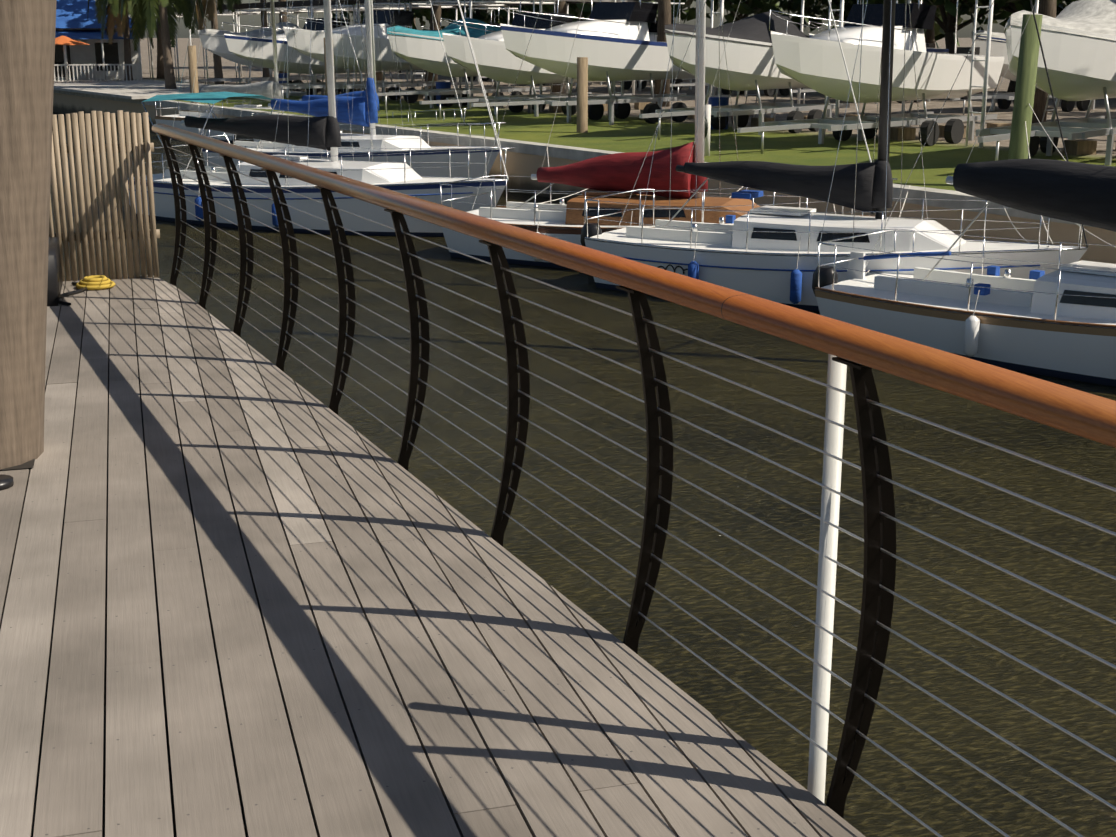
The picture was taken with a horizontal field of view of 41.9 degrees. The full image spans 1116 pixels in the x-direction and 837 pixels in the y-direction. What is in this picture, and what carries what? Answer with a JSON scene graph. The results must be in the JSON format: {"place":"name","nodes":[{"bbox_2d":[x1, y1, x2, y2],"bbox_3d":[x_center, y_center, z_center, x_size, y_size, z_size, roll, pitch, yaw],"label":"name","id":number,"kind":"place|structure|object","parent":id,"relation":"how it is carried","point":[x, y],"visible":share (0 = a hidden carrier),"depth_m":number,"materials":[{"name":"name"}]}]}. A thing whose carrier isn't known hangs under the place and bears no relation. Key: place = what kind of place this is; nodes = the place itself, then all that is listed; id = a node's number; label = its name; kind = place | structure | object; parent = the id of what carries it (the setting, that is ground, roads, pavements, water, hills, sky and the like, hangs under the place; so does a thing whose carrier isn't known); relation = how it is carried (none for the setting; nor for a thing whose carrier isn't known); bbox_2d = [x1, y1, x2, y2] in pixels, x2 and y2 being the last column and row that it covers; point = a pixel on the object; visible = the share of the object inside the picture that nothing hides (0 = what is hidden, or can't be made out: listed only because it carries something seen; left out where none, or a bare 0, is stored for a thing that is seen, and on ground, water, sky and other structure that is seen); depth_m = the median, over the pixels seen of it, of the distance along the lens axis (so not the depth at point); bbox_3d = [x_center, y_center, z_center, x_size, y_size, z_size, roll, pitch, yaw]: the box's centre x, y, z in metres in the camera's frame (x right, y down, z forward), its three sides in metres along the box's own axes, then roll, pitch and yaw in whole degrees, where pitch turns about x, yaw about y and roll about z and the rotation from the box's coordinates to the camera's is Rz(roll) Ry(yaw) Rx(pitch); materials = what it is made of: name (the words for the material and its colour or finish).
{"place":"outdoors","nodes":[
{"label":"outdoors","id":0,"kind":"place"},
{"bbox_2d":[95,0,1066,37],"label":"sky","id":1,"kind":"structure","parent":0,"point":[966,32],"materials":[{"name":"white"}]},
{"bbox_2d":[50,112,1115,836],"bbox_3d":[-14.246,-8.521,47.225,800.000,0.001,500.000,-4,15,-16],"label":"water","id":2,"kind":"structure","parent":0,"point":[868,810],"depth_m":11.96,"materials":[{"name":"liquid"}]},
{"bbox_2d":[155,0,365,142],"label":"sailboat","id":3,"kind":"object","parent":2,"relation":"on","point":[268,89],"visible":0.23,"depth_m":53.50,"materials":[{"name":"white plastic"}]},
{"bbox_2d":[127,0,514,236],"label":"sailboat","id":4,"kind":"object","parent":2,"relation":"on","point":[322,132],"visible":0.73,"depth_m":28.99,"materials":[{"name":"white plastic"}]},
{"bbox_2d":[324,38,334,95],"bbox_3d":[-7.910,-10.591,50.778,0.352,5.200,0.352,-4,15,-16],"label":"brown pile","id":5,"kind":"object","parent":2,"relation":"in","point":[326,90],"visible":0.13,"depth_m":50.29,"materials":[{"name":"brown wood"}]},
{"bbox_2d":[202,0,505,177],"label":"sailboat","id":6,"kind":"object","parent":2,"relation":"on","point":[357,110],"visible":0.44,"depth_m":37.08,"materials":[{"name":"white plastic"}]},
{"bbox_2d":[252,0,469,141],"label":"sailboat","id":7,"kind":"object","parent":2,"relation":"on","point":[350,94],"visible":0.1,"depth_m":46.14,"materials":[{"name":"white"}]},
{"bbox_2d":[53,93,1115,263],"bbox_3d":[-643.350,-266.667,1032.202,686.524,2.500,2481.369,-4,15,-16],"label":"seawall","id":8,"kind":"object","parent":2,"relation":"in","point":[522,164],"depth_m":27.52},
{"bbox_2d":[53,90,1091,226],"bbox_3d":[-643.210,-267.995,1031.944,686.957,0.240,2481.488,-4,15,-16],"label":"seawall cap","id":9,"kind":"object","parent":8,"relation":"on","point":[915,194],"depth_m":35.16,"materials":[{"name":"grey concrete"}]},
{"bbox_2d":[542,104,1115,273],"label":"mooring lines","id":10,"kind":"object","parent":9,"relation":"on","point":[909,187],"visible":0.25,"depth_m":24.05,"materials":[{"name":"white fabric"}]},
{"bbox_2d":[440,0,897,268],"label":"sailboat","id":11,"kind":"object","parent":2,"relation":"on","point":[603,175],"visible":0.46,"depth_m":24.26,"materials":[{"name":"white plastic"}]},
{"bbox_2d":[807,354,846,802],"bbox_3d":[0.616,1.820,3.717,0.041,4.075,0.042,-4,15,-16],"label":"white pole","id":12,"kind":"object","parent":2,"relation":"in","point":[832,469],"depth_m":3.32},
{"bbox_2d":[580,0,1087,311],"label":"sailboat","id":13,"kind":"object","parent":2,"relation":"on","point":[737,253],"visible":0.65,"depth_m":20.74,"materials":[{"name":"white plastic"}]},
{"bbox_2d":[812,0,1115,386],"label":"sailboat","id":14,"kind":"object","parent":2,"relation":"on","point":[1060,322],"visible":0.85,"depth_m":17.25,"materials":[{"name":"white plastic"}]},
{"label":"deck fascia and piles","id":15,"kind":"object","parent":2,"relation":"in","visible":0},
{"bbox_2d":[33,281,317,836],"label":"deck board gaps","id":16,"kind":"object","parent":15,"relation":"on","point":[167,740],"depth_m":4.27,"materials":[{"name":"grey"}]},
{"bbox_2d":[0,275,865,836],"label":"deck boards","id":17,"kind":"object","parent":15,"relation":"on","point":[438,667],"visible":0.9,"depth_m":4.02,"materials":[{"name":"grey wood"}]},
{"bbox_2d":[0,459,34,469],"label":"deck palm opening","id":18,"kind":"object","parent":17,"relation":"in","point":[29,464],"visible":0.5,"depth_m":5.73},
{"bbox_2d":[0,0,56,470],"bbox_3d":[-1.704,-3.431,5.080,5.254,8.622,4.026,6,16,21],"label":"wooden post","id":19,"kind":"object","parent":17,"relation":"on","point":[27,41],"visible":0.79,"depth_m":5.56,"materials":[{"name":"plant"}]},
{"bbox_2d":[0,237,114,489],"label":"deck clutter","id":20,"kind":"object","parent":17,"relation":"on","point":[91,282],"visible":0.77,"depth_m":9.43,"materials":[{"name":"plastic"}]},
{"bbox_2d":[49,110,159,280],"bbox_3d":[-4.192,-1.457,9.744,2.920,1.155,0.082,-4,15,-16],"label":"bamboo fence","id":21,"kind":"object","parent":17,"relation":"on","point":[102,148],"visible":0.58,"depth_m":10.02,"materials":[{"name":"beige wood"}]},
{"bbox_2d":[157,134,895,817],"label":"railing posts","id":22,"kind":"object","parent":17,"relation":"on","point":[879,564],"visible":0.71,"depth_m":4.08,"materials":[{"name":"black metal"}]},
{"bbox_2d":[152,124,1115,447],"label":"handrail","id":23,"kind":"object","parent":22,"relation":"on","point":[1070,410],"visible":1,"depth_m":3.18,"materials":[{"name":"brown wood"}]},
{"bbox_2d":[168,147,1115,836],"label":"railing cables","id":24,"kind":"object","parent":22,"relation":"attached to","point":[728,503],"visible":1,"depth_m":3.48,"materials":[{"name":"silver metal"}]},
{"bbox_2d":[140,38,1115,190],"bbox_3d":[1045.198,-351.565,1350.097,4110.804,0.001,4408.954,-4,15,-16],"label":"ground","id":25,"kind":"structure","parent":0,"point":[634,132],"depth_m":42.04,"materials":[{"name":"green plant"}]},
{"bbox_2d":[153,1,176,78],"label":"trunk","id":26,"kind":"object","parent":25,"relation":"on","point":[160,68],"visible":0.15,"depth_m":90.47,"materials":[{"name":"brown plant"}]},
{"bbox_2d":[54,79,306,98],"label":"concrete pad","id":27,"kind":"object","parent":25,"relation":"on","point":[139,89],"visible":0.5,"depth_m":70.11,"materials":[{"name":"grey concrete"}]},
{"bbox_2d":[54,0,146,81],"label":"building","id":28,"kind":"structure","parent":27,"relation":"on","point":[84,50],"depth_m":84.95,"materials":[{"name":"blue"}]},
{"bbox_2d":[87,0,174,79],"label":"yard palm","id":29,"kind":"object","parent":27,"relation":"on","point":[113,13],"visible":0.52,"depth_m":81.40,"materials":[{"name":"green plant"}]},
{"bbox_2d":[97,0,203,88],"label":"palm","id":30,"kind":"object","parent":27,"relation":"on","point":[165,11],"visible":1,"depth_m":69.61,"materials":[{"name":"green plant"}]},
{"bbox_2d":[187,46,199,103],"bbox_3d":[-14.209,-12.090,57.082,0.352,4.900,0.352,-4,15,-16],"label":"wooden post","id":31,"kind":"object","parent":25,"relation":"on","point":[192,61],"visible":0.29,"depth_m":56.58,"materials":[{"name":"brown wood"}]},
{"bbox_2d":[171,0,241,84],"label":"yard palm","id":32,"kind":"object","parent":25,"relation":"on","point":[211,9],"visible":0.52,"depth_m":73.75,"materials":[{"name":"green plant"}]},
{"bbox_2d":[255,0,270,76],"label":"trunk","id":33,"kind":"object","parent":25,"relation":"on","point":[266,73],"visible":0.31,"depth_m":80.32,"materials":[{"name":"brown plant"}]},
{"bbox_2d":[182,22,352,91],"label":"stored boat","id":34,"kind":"object","parent":25,"relation":"on","point":[218,46],"visible":0.27,"depth_m":66.37,"materials":[{"name":"white plastic"}]},
{"bbox_2d":[278,0,289,76],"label":"tall tree","id":35,"kind":"object","parent":25,"relation":"on","point":[283,18],"visible":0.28,"depth_m":85.90,"materials":[{"name":"brown plant"}]},
{"bbox_2d":[222,0,410,100],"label":"stored boat","id":36,"kind":"object","parent":25,"relation":"on","point":[239,46],"visible":0.42,"depth_m":60.29,"materials":[{"name":"white plastic"}]},
{"bbox_2d":[374,7,382,80],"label":"tall tree","id":37,"kind":"object","parent":25,"relation":"on","point":[379,76],"depth_m":78.02,"materials":[{"name":"brown plant"}]},
{"bbox_2d":[332,2,425,29],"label":"tree","id":38,"kind":"object","parent":25,"relation":"on","point":[346,14],"visible":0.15,"depth_m":116.67,"materials":[{"name":"green plant"}]},
{"bbox_2d":[280,0,478,102],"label":"stored boat","id":39,"kind":"object","parent":25,"relation":"on","point":[304,40],"visible":0.58,"depth_m":56.05,"materials":[{"name":"white plastic"}]},
{"bbox_2d":[424,3,440,86],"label":"tall tree","id":40,"kind":"object","parent":25,"relation":"on","point":[437,11],"visible":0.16,"depth_m":68.16,"materials":[{"name":"brown plant"}]},
{"bbox_2d":[393,0,487,26],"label":"tree","id":41,"kind":"object","parent":25,"relation":"on","point":[445,13],"visible":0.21,"depth_m":111.08,"materials":[{"name":"green plant"}]},
{"bbox_2d":[403,0,518,29],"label":"tree","id":42,"kind":"object","parent":25,"relation":"on","point":[483,13],"visible":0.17,"depth_m":110.29,"materials":[{"name":"green plant"}]},
{"bbox_2d":[377,18,549,109],"bbox_3d":[-3.673,-12.841,52.807,2.696,3.244,8.800,12,19,38],"label":"stored boat","id":43,"kind":"object","parent":25,"relation":"on","point":[423,49],"visible":0.58,"depth_m":51.39,"materials":[{"name":"white plastic"}]},
{"bbox_2d":[413,7,517,82],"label":"stored boat","id":44,"kind":"object","parent":25,"relation":"on","point":[495,25],"visible":0.06,"depth_m":83.29,"materials":[{"name":"white"}]},
{"bbox_2d":[419,0,631,119],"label":"stored boat","id":45,"kind":"object","parent":25,"relation":"on","point":[496,60],"visible":0.5,"depth_m":47.11,"materials":[{"name":"white plastic"}]},
{"bbox_2d":[481,76,601,86],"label":"stored boat","id":46,"kind":"object","parent":25,"relation":"on","point":[589,83],"visible":0.04,"depth_m":77.25,"materials":[{"name":"white metal"}]},
{"bbox_2d":[550,1,565,93],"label":"tall tree","id":47,"kind":"object","parent":25,"relation":"on","point":[561,9],"visible":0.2,"depth_m":61.59,"materials":[{"name":"brown plant"}]},
{"bbox_2d":[480,0,643,23],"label":"tree","id":48,"kind":"object","parent":25,"relation":"on","point":[575,9],"visible":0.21,"depth_m":90.66,"materials":[{"name":"green plant"}]},
{"bbox_2d":[505,6,657,20],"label":"tree","id":49,"kind":"object","parent":25,"relation":"on","point":[586,16],"depth_m":102.33,"materials":[{"name":"green plant"}]},
{"bbox_2d":[577,57,587,132],"bbox_3d":[0.660,-7.473,39.879,0.330,4.700,0.330,-4,15,-16],"label":"wooden post","id":50,"kind":"object","parent":25,"relation":"in","point":[582,94],"visible":0.34,"depth_m":39.42,"materials":[{"name":"brown wood"}]},
{"bbox_2d":[129,0,1038,147],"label":"boat rack frame","id":51,"kind":"object","parent":25,"relation":"on","point":[422,4],"visible":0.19,"depth_m":58.57,"materials":[{"name":"grey metal"}]},
{"bbox_2d":[128,0,657,14],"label":"boat rack beams","id":52,"kind":"structure","parent":51,"relation":"attached to","point":[299,3],"depth_m":67.11,"materials":[{"name":"grey metal"}]},
{"bbox_2d":[471,0,728,128],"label":"stored boat","id":53,"kind":"object","parent":25,"relation":"on","point":[612,42],"visible":0.9,"depth_m":42.99,"materials":[{"name":"white plastic"}]},
{"bbox_2d":[587,1,657,19],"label":"tree","id":54,"kind":"object","parent":25,"relation":"on","point":[644,1],"visible":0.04,"depth_m":98.18,"materials":[{"name":"green plant"}]},
{"bbox_2d":[576,2,691,91],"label":"stored boat","id":55,"kind":"object","parent":25,"relation":"on","point":[652,31],"visible":0.08,"depth_m":70.22,"materials":[{"name":"white"}]},
{"bbox_2d":[654,0,670,106],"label":"tall tree","id":56,"kind":"object","parent":25,"relation":"on","point":[664,12],"visible":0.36,"depth_m":53.79,"materials":[{"name":"brown plant"}]},
{"bbox_2d":[278,70,1115,154],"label":"yard clutter","id":57,"kind":"object","parent":25,"relation":"on","point":[1081,147],"visible":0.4,"depth_m":38.88,"materials":[{"name":"silver metal"}]},
{"bbox_2d":[704,105,710,155],"bbox_3d":[3.211,-6.310,31.899,0.227,1.100,0.516,-4,15,-16],"label":"hose post","id":58,"kind":"object","parent":25,"relation":"on","point":[707,125],"visible":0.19,"depth_m":31.82,"materials":[{"name":"grey"}]},
{"bbox_2d":[670,82,797,96],"bbox_3d":[7.826,-15.690,63.846,8.912,3.153,2.696,-13,19,-40],"label":"stored boat","id":59,"kind":"object","parent":25,"relation":"on","point":[771,92],"visible":0.1,"depth_m":63.86,"materials":[{"name":"white metal"}]},
{"bbox_2d":[639,11,849,139],"bbox_3d":[4.956,-9.325,39.347,2.696,3.272,8.800,12,19,39],"label":"stored boat","id":60,"kind":"object","parent":25,"relation":"on","point":[749,58],"visible":0.69,"depth_m":38.26,"materials":[{"name":"white plastic"}]},
{"bbox_2d":[671,0,834,31],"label":"tree","id":61,"kind":"object","parent":25,"relation":"on","point":[746,8],"visible":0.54,"depth_m":84.70,"materials":[{"name":"green plant"}]},
{"bbox_2d":[770,0,856,30],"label":"tree","id":62,"kind":"object","parent":25,"relation":"on","point":[836,6],"visible":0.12,"depth_m":84.58,"materials":[{"name":"green plant"}]},
{"bbox_2d":[792,0,948,103],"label":"stored boat","id":63,"kind":"object","parent":25,"relation":"on","point":[930,48],"visible":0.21,"depth_m":57.81,"materials":[{"name":"white"}]},
{"bbox_2d":[737,0,1004,153],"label":"stored boat","id":64,"kind":"object","parent":25,"relation":"on","point":[815,62],"visible":0.83,"depth_m":34.24,"materials":[{"name":"white plastic"}]},
{"bbox_2d":[787,0,1002,47],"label":"tree","id":65,"kind":"object","parent":25,"relation":"on","point":[939,32],"visible":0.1,"depth_m":80.49,"materials":[{"name":"green plant"}]},
{"bbox_2d":[904,0,994,42],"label":"tree","id":66,"kind":"object","parent":25,"relation":"on","point":[930,36],"visible":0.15,"depth_m":75.77,"materials":[{"name":"green plant"}]},
{"bbox_2d":[856,0,1072,53],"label":"tree","id":67,"kind":"object","parent":25,"relation":"on","point":[947,26],"visible":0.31,"depth_m":67.42,"materials":[{"name":"green plant"}]},
{"bbox_2d":[933,0,1073,91],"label":"tree","id":68,"kind":"object","parent":25,"relation":"on","point":[1016,5],"visible":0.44,"depth_m":66.15,"materials":[{"name":"green plant"}]},
{"bbox_2d":[950,30,1094,114],"bbox_3d":[16.295,-12.208,50.724,8.912,3.076,2.696,-13,19,-40],"label":"stored boat","id":69,"kind":"object","parent":25,"relation":"on","point":[998,45],"visible":0.17,"depth_m":49.24,"materials":[{"name":"white plastic"}]},
{"bbox_2d":[1008,14,1042,158],"bbox_3d":[7.979,-4.144,25.418,0.504,5.610,0.352,-4,15,-16],"label":"wooden post","id":70,"kind":"object","parent":25,"relation":"in","point":[1026,76],"visible":0.29,"depth_m":24.91,"materials":[{"name":"green wood"}]},
{"bbox_2d":[1032,0,1056,122],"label":"tall tree","id":71,"kind":"object","parent":25,"relation":"on","point":[1047,7],"depth_m":43.41,"materials":[{"name":"brown plant"}]},
{"bbox_2d":[975,0,1115,164],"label":"stored boat","id":72,"kind":"object","parent":25,"relation":"on","point":[1078,40],"visible":0.69,"depth_m":28.68,"materials":[{"name":"white plastic"}]}
]}

